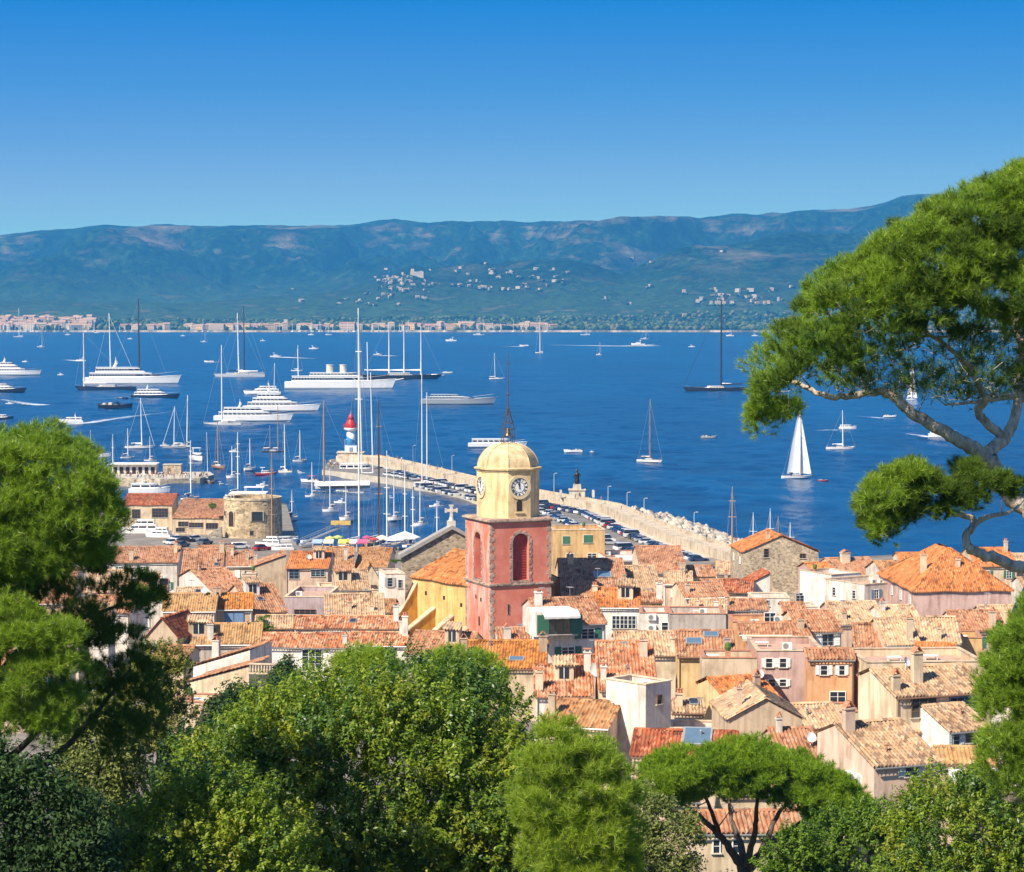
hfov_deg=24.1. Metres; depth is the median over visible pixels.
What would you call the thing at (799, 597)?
window
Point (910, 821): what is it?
oak tree
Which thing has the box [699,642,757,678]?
town house
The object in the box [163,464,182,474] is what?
jetty kiosk
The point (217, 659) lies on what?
town house
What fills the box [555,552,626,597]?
town house
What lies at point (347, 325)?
shore house
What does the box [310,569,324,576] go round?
window
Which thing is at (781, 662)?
window
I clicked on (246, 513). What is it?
round tower
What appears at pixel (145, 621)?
window
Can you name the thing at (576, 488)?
statue
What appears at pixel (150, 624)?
town house
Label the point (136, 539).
ground
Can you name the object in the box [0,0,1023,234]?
sky
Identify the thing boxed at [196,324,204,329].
shore house
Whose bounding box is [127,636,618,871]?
oak tree
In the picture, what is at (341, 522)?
cafe sign
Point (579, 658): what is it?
town house
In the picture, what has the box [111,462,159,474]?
jetty shed
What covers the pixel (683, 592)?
town house
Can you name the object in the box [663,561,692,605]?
town house
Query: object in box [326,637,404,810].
pine tree
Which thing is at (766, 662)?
window
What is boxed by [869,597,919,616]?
town house
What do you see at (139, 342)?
sailing yacht
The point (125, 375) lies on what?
motor yacht
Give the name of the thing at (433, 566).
church
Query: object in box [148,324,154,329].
shore house
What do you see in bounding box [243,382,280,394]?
motor yacht
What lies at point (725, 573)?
town house
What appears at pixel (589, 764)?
pine tree
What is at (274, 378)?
sailing yacht
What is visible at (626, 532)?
parked car
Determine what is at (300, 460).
sailing yacht
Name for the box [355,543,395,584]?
town house
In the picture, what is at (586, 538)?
window
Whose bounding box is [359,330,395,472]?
sailing yacht
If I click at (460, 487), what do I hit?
parked car
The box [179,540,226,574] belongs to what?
town house
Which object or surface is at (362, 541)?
market stall
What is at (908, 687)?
town house
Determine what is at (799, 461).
sailing yacht
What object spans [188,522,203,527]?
window
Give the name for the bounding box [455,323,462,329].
shore house
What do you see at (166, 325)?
shore house
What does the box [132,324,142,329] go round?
shore house
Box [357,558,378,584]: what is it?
town house
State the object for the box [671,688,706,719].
town house
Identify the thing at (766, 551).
window
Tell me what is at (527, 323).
shore house
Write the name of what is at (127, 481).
jetty
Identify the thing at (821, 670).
window
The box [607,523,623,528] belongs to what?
parked car
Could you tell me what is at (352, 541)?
market stall
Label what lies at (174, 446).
sailing yacht
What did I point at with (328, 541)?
market stall
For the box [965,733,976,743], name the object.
window
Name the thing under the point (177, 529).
window
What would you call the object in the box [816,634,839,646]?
window
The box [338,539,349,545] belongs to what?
market stall
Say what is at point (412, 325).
shore house
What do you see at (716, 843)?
window
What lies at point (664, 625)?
window
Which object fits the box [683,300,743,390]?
sailing yacht
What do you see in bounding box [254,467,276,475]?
motor boat
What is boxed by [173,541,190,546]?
parked car
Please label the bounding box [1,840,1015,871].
undergrowth
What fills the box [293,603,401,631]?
town house
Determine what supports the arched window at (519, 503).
in the bell tower at (507, 548)
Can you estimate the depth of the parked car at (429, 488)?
736.55 m
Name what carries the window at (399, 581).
in the town house at (391, 582)
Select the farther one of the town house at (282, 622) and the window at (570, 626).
the town house at (282, 622)
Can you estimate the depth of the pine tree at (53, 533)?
48.15 m
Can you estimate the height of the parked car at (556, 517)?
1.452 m
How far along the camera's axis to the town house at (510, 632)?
273.52 m
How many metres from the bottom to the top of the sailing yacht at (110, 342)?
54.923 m
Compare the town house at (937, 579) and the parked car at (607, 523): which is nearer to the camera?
the town house at (937, 579)
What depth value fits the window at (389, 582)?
355.06 m
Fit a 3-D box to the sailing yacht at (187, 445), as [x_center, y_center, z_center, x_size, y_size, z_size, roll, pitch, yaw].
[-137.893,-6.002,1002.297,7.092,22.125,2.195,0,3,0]
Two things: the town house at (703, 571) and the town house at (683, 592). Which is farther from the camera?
the town house at (703, 571)
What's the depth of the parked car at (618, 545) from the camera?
552.53 m
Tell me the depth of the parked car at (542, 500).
676.95 m
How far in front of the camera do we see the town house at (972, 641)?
268.34 m
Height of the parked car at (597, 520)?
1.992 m
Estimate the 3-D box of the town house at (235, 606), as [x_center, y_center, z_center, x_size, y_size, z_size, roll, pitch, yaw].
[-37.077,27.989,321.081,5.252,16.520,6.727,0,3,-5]
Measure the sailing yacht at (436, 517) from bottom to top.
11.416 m
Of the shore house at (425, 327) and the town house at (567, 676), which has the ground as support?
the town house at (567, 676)
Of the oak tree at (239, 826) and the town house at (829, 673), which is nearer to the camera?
the oak tree at (239, 826)
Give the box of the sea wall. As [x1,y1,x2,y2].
[336,454,730,560]
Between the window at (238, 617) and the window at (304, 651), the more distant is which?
the window at (238, 617)
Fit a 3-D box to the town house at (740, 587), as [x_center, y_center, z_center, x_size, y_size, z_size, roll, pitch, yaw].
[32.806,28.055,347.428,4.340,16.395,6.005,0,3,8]
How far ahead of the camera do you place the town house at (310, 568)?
410.21 m
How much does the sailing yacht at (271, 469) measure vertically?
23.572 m
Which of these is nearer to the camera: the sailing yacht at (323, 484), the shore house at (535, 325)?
the sailing yacht at (323, 484)
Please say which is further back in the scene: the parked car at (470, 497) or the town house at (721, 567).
the parked car at (470, 497)
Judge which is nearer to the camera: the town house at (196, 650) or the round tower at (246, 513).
the town house at (196, 650)
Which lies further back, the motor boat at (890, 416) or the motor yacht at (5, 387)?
the motor yacht at (5, 387)
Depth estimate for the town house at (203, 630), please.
289.98 m
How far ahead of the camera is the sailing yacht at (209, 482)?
791.49 m
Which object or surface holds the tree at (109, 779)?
on the hillside
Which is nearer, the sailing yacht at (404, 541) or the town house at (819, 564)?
the town house at (819, 564)
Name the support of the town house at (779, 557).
on the ground
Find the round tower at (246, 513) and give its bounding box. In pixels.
[223,491,282,538]
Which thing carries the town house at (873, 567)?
on the ground
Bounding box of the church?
[398,505,559,636]
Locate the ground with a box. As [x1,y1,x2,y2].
[0,499,1022,871]
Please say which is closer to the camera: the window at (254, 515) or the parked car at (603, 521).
the window at (254, 515)
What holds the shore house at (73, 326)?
on the hills
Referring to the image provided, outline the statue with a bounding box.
[560,469,594,499]
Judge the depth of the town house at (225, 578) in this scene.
356.38 m
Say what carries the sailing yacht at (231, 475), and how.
on the sea
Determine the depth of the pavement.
600.48 m
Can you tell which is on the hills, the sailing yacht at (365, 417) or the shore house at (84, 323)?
the shore house at (84, 323)
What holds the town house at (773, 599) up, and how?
on the ground
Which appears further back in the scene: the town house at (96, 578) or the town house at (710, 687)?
the town house at (96, 578)
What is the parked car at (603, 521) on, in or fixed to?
on the quay
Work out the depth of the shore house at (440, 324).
5974.38 m
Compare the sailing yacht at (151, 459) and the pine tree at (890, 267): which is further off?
the sailing yacht at (151, 459)
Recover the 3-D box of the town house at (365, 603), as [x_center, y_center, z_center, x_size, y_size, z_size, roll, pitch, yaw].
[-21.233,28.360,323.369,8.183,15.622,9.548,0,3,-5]
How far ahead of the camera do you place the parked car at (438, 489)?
725.91 m
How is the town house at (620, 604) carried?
on the ground
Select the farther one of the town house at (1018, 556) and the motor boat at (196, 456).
the motor boat at (196, 456)
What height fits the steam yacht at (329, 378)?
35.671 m
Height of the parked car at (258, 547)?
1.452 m
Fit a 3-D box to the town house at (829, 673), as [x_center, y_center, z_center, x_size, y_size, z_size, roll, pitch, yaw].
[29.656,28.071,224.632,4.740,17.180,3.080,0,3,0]
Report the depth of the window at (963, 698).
198.83 m
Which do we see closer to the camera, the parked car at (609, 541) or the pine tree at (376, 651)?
the pine tree at (376, 651)
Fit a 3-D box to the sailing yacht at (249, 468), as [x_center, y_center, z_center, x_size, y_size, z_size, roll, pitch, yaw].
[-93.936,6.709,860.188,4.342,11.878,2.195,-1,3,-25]
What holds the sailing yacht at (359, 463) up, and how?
on the sea
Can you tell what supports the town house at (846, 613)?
on the ground
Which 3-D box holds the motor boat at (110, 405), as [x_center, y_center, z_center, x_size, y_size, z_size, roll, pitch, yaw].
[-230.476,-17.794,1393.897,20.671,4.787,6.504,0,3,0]
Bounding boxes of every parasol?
[376,535,386,539]
[385,535,406,540]
[395,531,419,539]
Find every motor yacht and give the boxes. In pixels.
[0,358,40,375]
[0,383,25,392]
[0,414,13,419]
[85,357,180,383]
[122,519,157,532]
[128,474,170,492]
[131,385,179,397]
[213,402,293,421]
[242,385,319,411]
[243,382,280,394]
[422,394,495,404]
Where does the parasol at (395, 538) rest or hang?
on the ground
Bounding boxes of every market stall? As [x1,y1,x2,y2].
[312,539,323,547]
[322,539,333,545]
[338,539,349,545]
[346,539,357,550]
[356,539,367,551]
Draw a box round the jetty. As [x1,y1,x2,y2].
[110,471,213,486]
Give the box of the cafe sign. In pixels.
[331,521,350,524]
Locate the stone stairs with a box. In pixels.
[205,527,221,537]
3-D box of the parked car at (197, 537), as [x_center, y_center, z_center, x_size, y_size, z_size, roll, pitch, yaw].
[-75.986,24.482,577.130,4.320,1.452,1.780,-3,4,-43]
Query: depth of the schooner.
1961.15 m
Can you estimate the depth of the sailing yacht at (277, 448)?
960.60 m
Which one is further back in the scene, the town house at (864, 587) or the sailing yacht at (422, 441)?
the sailing yacht at (422, 441)
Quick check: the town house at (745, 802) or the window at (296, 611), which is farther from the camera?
the window at (296, 611)
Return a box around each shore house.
[4,322,10,329]
[21,323,36,329]
[39,323,46,329]
[67,324,82,329]
[76,319,93,323]
[80,321,87,328]
[82,318,97,322]
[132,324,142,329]
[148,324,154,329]
[163,322,169,329]
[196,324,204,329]
[209,323,224,329]
[224,324,233,329]
[239,324,250,329]
[261,324,273,329]
[282,322,287,329]
[311,325,318,329]
[339,322,355,329]
[355,324,362,329]
[371,323,378,329]
[402,325,408,329]
[405,322,416,329]
[423,325,430,329]
[436,321,442,329]
[446,324,455,329]
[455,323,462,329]
[458,321,474,324]
[476,323,493,329]
[524,321,529,329]
[530,323,539,329]
[540,324,547,329]
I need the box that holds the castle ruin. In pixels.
[410,269,423,277]
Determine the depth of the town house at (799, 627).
261.97 m
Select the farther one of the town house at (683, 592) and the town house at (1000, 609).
the town house at (683, 592)
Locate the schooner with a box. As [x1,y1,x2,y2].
[361,322,441,379]
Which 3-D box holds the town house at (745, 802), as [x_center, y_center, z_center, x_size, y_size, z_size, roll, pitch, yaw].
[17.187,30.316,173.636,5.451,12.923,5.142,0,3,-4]
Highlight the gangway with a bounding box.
[299,524,340,545]
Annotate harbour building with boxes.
[122,493,178,529]
[171,498,223,534]
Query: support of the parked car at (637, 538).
on the ground
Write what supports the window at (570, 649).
in the town house at (570, 624)
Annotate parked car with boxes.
[163,538,175,544]
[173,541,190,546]
[176,536,195,541]
[189,535,204,539]
[197,538,212,544]
[232,542,249,548]
[252,544,270,550]
[390,472,397,476]
[409,476,418,480]
[419,482,435,488]
[425,485,433,490]
[434,478,446,484]
[435,486,448,492]
[448,491,462,495]
[455,484,468,490]
[464,485,474,492]
[466,495,475,499]
[539,499,548,502]
[547,511,563,516]
[554,515,569,520]
[557,517,573,522]
[596,517,610,523]
[600,518,619,525]
[603,521,619,526]
[605,534,615,540]
[605,538,617,544]
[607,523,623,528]
[615,542,633,549]
[623,529,643,536]
[633,535,652,541]
[638,538,650,543]
[684,553,704,559]
[688,555,708,560]
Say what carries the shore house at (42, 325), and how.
on the hills
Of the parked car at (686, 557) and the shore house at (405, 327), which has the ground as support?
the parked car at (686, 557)
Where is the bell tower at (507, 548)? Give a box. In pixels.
[462,377,554,638]
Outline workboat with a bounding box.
[339,458,382,468]
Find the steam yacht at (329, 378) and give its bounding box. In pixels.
[284,342,403,388]
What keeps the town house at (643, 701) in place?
on the ground
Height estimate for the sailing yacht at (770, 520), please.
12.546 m
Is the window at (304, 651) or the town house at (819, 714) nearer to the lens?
the town house at (819, 714)
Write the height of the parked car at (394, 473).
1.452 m
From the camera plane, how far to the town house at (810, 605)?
328.18 m
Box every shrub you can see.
[208,502,216,509]
[255,614,274,631]
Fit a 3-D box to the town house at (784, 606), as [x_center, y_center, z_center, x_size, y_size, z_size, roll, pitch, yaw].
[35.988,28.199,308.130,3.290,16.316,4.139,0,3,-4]
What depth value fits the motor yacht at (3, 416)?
1243.22 m
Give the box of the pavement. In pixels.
[333,462,708,556]
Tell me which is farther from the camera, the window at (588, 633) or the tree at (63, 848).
the window at (588, 633)
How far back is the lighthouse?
877.61 m
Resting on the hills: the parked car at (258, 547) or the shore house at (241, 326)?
the shore house at (241, 326)
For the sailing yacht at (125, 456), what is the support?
on the sea
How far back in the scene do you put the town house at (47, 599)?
330.68 m
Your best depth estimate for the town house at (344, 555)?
429.44 m
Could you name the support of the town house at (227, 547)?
on the ground
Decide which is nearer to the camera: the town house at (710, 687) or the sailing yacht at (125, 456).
the town house at (710, 687)
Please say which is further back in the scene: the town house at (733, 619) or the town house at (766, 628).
the town house at (733, 619)
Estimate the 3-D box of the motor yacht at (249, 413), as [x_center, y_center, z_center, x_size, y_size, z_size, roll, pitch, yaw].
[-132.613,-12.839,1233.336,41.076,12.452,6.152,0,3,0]
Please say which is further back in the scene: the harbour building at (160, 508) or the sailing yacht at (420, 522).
the sailing yacht at (420, 522)
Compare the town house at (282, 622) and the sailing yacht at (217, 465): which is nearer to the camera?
the town house at (282, 622)
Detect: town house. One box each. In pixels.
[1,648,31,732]
[30,579,77,614]
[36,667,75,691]
[46,618,88,690]
[62,595,115,666]
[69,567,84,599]
[83,568,132,594]
[84,587,140,651]
[112,541,182,591]
[133,571,169,629]
[145,609,191,653]
[153,643,200,695]
[161,583,218,621]
[171,687,218,735]
[176,579,207,591]
[178,562,241,591]
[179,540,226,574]
[184,614,263,661]
[187,655,268,692]
[190,635,271,676]
[197,544,234,550]
[217,584,253,621]
[226,545,252,581]
[228,576,287,621]
[241,566,257,582]
[252,549,285,600]
[255,606,293,631]
[260,630,349,677]
[284,586,338,631]
[285,545,334,593]
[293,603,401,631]
[316,582,331,585]
[324,588,385,616]
[325,546,354,568]
[331,564,370,594]
[348,612,410,686]
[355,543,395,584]
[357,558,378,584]
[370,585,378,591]
[379,568,405,607]
[385,598,398,614]
[405,621,482,698]
[460,630,548,720]
[494,622,530,639]
[521,586,607,662]
[533,648,596,740]
[540,689,620,790]
[551,522,604,574]
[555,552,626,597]
[566,639,594,698]
[591,577,640,639]
[594,634,656,698]
[598,550,631,566]
[605,674,671,778]
[612,630,675,696]
[624,565,662,593]
[629,726,738,806]
[631,545,686,605]
[638,773,702,862]
[639,606,668,629]
[641,580,662,605]
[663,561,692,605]
[667,606,725,629]
[670,719,717,728]
[671,581,728,605]
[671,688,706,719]
[674,629,735,699]
[683,806,799,871]
[686,564,715,580]
[688,597,727,628]
[696,669,779,719]
[698,570,729,584]
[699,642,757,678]
[709,679,805,740]
[711,793,780,811]
[715,560,730,577]
[723,574,753,597]
[724,592,768,628]
[728,612,782,648]
[729,528,819,600]
[736,610,792,648]
[743,568,769,591]
[746,636,820,701]
[747,592,803,613]
[761,711,816,756]
[778,593,806,615]
[779,614,812,636]
[781,609,843,646]
[790,701,841,735]
[795,593,817,608]
[797,561,831,592]
[800,564,860,608]
[803,645,855,703]
[814,700,943,855]
[820,600,876,646]
[821,549,871,574]
[824,575,886,603]
[834,702,857,719]
[851,622,881,647]
[854,647,982,709]
[856,646,991,735]
[864,554,912,582]
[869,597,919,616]
[870,613,919,646]
[876,543,1013,614]
[892,552,916,559]
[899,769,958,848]
[913,615,961,646]
[914,641,957,646]
[915,729,931,746]
[919,701,990,747]
[932,744,998,828]
[942,607,1004,670]
[960,630,982,656]
[961,538,1017,603]
[973,592,1012,624]
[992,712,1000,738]
[1011,552,1023,576]
[1011,576,1023,603]
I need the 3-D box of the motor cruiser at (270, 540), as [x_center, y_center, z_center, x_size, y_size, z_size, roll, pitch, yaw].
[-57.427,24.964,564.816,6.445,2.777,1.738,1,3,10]
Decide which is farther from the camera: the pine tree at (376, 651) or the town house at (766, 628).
the town house at (766, 628)
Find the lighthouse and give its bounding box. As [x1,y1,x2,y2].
[336,412,365,455]
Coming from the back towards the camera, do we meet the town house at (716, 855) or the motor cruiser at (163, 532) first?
the motor cruiser at (163, 532)
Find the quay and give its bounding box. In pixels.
[322,459,625,535]
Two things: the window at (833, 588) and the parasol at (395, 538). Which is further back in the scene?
the parasol at (395, 538)
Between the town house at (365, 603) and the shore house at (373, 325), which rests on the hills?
the shore house at (373, 325)
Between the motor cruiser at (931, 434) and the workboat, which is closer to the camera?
the workboat
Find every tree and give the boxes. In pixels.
[0,414,176,779]
[0,731,131,871]
[43,686,159,845]
[85,744,333,871]
[111,635,207,834]
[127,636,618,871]
[144,715,223,863]
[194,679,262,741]
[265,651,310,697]
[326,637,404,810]
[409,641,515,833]
[500,707,651,871]
[618,776,711,871]
[733,154,1023,802]
[749,817,833,871]
[796,791,928,871]
[855,755,1023,871]
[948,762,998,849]
[964,587,1023,805]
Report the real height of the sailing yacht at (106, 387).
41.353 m
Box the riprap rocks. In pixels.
[387,455,742,543]
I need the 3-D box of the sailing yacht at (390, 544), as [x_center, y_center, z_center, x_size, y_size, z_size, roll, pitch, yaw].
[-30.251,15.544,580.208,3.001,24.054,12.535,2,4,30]
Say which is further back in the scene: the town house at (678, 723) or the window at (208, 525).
the window at (208, 525)
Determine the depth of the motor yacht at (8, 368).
2076.78 m
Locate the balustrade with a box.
[248,663,276,673]
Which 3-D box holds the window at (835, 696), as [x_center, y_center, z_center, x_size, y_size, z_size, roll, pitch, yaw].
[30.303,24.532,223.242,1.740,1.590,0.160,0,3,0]
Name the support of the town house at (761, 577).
on the ground
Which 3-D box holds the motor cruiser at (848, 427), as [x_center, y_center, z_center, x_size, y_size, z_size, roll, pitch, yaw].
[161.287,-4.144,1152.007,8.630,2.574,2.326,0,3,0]
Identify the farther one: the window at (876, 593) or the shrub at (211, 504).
the shrub at (211, 504)
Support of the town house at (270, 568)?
on the ground
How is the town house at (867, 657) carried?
on the ground
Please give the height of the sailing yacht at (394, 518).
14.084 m
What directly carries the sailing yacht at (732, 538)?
on the sea
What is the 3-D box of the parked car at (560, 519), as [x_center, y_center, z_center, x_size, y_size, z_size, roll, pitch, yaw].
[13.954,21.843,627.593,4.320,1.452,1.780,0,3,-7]
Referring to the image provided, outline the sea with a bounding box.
[0,332,1023,557]
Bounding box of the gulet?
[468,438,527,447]
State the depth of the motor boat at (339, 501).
714.44 m
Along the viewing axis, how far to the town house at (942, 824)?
170.82 m
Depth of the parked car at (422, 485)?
741.66 m
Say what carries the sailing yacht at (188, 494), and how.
on the sea
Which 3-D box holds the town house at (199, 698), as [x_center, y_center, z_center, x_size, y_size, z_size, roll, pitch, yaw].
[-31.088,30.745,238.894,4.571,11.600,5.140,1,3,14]
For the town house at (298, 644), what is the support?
on the ground
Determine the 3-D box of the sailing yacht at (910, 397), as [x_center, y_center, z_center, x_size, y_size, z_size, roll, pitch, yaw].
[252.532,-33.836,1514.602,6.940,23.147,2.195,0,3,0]
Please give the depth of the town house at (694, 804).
167.64 m
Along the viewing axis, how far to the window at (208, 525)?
593.88 m
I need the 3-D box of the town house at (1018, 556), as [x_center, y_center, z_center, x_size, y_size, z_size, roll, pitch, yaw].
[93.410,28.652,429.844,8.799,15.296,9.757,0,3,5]
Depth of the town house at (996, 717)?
209.54 m
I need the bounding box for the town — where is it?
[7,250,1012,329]
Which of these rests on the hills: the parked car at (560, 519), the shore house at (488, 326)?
the shore house at (488, 326)
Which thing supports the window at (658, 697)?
in the town house at (643, 701)
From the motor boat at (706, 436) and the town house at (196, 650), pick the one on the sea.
the motor boat at (706, 436)
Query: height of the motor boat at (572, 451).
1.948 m
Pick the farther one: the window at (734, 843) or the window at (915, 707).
the window at (915, 707)
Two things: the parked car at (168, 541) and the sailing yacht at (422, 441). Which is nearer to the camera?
the parked car at (168, 541)
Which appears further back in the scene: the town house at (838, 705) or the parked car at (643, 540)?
the parked car at (643, 540)
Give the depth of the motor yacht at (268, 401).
1350.45 m
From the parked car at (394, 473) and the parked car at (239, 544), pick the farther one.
the parked car at (394, 473)
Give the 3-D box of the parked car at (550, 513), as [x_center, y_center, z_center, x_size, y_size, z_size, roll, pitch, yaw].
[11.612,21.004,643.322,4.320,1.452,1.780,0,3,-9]
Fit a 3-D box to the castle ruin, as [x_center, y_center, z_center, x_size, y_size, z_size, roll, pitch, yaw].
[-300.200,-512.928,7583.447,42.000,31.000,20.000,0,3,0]
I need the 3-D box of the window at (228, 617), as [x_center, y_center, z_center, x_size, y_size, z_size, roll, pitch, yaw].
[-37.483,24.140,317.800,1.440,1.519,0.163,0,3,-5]
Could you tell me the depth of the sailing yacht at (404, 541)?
587.46 m
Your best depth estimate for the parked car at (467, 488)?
728.71 m
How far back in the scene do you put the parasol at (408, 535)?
556.34 m
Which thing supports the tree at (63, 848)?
on the hillside
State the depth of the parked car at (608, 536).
573.06 m
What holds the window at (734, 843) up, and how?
in the town house at (716, 855)
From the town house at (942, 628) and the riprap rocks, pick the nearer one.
the town house at (942, 628)
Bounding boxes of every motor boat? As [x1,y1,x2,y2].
[97,401,132,408]
[189,447,204,460]
[228,486,273,494]
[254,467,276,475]
[301,475,320,482]
[334,498,346,502]
[564,448,582,452]
[631,340,645,344]
[700,435,716,437]
[882,414,896,417]
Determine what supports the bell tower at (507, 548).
on the ground
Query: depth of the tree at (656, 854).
77.53 m
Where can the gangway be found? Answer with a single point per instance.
(318, 536)
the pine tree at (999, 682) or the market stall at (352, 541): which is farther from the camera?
the market stall at (352, 541)
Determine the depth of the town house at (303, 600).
341.36 m
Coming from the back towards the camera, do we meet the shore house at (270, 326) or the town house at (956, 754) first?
the shore house at (270, 326)
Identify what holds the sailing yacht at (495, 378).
on the sea
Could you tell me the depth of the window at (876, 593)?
348.44 m
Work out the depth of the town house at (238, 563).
435.10 m
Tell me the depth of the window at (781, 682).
231.21 m
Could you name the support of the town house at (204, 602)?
on the ground
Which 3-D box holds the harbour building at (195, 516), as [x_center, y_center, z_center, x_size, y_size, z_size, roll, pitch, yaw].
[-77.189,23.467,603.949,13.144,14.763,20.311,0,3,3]
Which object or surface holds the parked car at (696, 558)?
on the ground
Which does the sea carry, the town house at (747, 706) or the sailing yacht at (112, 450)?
the sailing yacht at (112, 450)
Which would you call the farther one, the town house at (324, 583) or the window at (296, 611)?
the town house at (324, 583)
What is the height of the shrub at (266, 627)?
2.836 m
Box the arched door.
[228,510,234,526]
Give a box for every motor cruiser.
[59,415,83,423]
[99,451,110,456]
[145,527,171,537]
[255,536,281,545]
[268,544,293,549]
[278,536,298,542]
[300,540,318,545]
[839,425,856,428]
[928,432,940,436]
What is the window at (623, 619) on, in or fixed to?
in the town house at (620, 604)
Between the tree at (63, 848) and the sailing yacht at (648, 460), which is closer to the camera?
the tree at (63, 848)
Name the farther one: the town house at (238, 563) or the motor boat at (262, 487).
the motor boat at (262, 487)
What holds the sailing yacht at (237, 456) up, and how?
on the sea
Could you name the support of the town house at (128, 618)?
on the ground
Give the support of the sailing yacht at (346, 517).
on the sea
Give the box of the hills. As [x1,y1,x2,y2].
[0,194,1022,331]
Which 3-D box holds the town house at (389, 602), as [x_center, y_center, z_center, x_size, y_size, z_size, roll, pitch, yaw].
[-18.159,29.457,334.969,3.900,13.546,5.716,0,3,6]
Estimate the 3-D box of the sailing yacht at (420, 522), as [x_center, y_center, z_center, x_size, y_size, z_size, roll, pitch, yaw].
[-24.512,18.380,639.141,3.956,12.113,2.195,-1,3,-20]
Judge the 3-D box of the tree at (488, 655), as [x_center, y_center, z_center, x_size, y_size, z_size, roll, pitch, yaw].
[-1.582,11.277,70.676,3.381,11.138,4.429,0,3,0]
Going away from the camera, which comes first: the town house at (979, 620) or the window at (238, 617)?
the town house at (979, 620)
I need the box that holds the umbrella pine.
[635,730,881,871]
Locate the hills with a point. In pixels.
(171, 271)
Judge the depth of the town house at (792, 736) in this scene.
193.58 m
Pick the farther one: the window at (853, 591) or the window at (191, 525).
the window at (191, 525)
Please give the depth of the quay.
791.31 m
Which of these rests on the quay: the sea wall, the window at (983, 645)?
the sea wall
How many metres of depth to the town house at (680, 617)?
290.06 m
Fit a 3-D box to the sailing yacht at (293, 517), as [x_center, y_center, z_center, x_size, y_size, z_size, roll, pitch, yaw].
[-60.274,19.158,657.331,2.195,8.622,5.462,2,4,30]
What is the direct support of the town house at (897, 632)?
on the ground
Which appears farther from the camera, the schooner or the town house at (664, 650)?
the schooner
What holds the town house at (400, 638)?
on the ground
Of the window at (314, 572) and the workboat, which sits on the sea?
the workboat
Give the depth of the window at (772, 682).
231.21 m
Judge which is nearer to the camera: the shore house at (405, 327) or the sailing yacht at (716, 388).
the sailing yacht at (716, 388)
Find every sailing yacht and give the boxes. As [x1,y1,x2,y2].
[75,333,135,389]
[98,315,130,366]
[108,434,114,466]
[119,299,165,375]
[121,429,134,457]
[125,398,154,447]
[144,438,156,461]
[162,406,185,448]
[176,395,189,447]
[181,440,198,498]
[204,345,240,424]
[204,432,214,483]
[211,422,224,468]
[213,313,264,376]
[225,432,245,495]
[226,306,265,373]
[226,449,236,478]
[244,440,255,470]
[262,405,283,451]
[263,363,282,392]
[264,453,279,535]
[278,424,291,472]
[287,492,297,520]
[293,436,306,461]
[305,465,319,496]
[314,400,369,492]
[322,471,338,511]
[339,309,373,546]
[339,483,353,520]
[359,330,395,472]
[363,401,391,546]
[370,451,400,546]
[388,474,401,520]
[397,463,414,545]
[402,487,420,546]
[412,374,445,489]
[414,486,427,525]
[432,503,440,531]
[489,353,503,379]
[636,399,661,462]
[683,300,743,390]
[726,487,737,547]
[749,512,756,533]
[766,508,773,530]
[781,411,811,478]
[826,410,855,448]
[906,367,916,399]
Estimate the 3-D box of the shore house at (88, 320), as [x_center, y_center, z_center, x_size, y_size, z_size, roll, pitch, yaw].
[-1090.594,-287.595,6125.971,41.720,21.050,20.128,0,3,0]
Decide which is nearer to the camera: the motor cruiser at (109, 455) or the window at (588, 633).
the window at (588, 633)
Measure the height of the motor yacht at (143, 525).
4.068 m
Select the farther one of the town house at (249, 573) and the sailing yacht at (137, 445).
the sailing yacht at (137, 445)
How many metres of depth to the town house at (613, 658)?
229.44 m
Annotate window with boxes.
[132,509,140,518]
[143,618,149,626]
[152,508,167,517]
[176,528,184,531]
[178,521,188,526]
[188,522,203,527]
[206,523,217,528]
[224,613,233,621]
[234,612,243,621]
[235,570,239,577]
[250,511,263,520]
[289,569,298,578]
[294,609,316,614]
[302,649,322,671]
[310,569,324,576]
[385,578,394,586]
[398,580,401,587]
[515,499,523,513]
[537,614,581,634]
[555,646,581,655]
[562,536,569,544]
[575,628,600,638]
[583,535,592,542]
[587,553,596,557]
[611,615,620,628]
[620,615,628,628]
[628,616,636,628]
[656,694,663,705]
[661,622,668,629]
[711,839,721,854]
[732,839,738,853]
[762,658,776,667]
[764,549,768,557]
[764,612,775,621]
[765,679,777,686]
[776,658,790,667]
[776,679,789,686]
[797,595,803,600]
[799,553,805,558]
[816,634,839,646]
[816,665,832,675]
[829,691,845,701]
[832,587,835,595]
[835,665,848,675]
[851,590,855,598]
[871,589,881,598]
[898,767,925,777]
[910,698,936,718]
[949,696,978,708]
[949,731,964,744]
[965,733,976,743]
[982,637,985,647]
[1004,570,1014,577]
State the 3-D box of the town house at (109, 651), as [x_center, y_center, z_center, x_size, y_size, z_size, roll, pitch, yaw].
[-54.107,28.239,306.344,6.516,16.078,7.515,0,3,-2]
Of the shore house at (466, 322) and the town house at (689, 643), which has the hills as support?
the shore house at (466, 322)
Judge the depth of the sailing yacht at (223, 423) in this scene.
1190.07 m

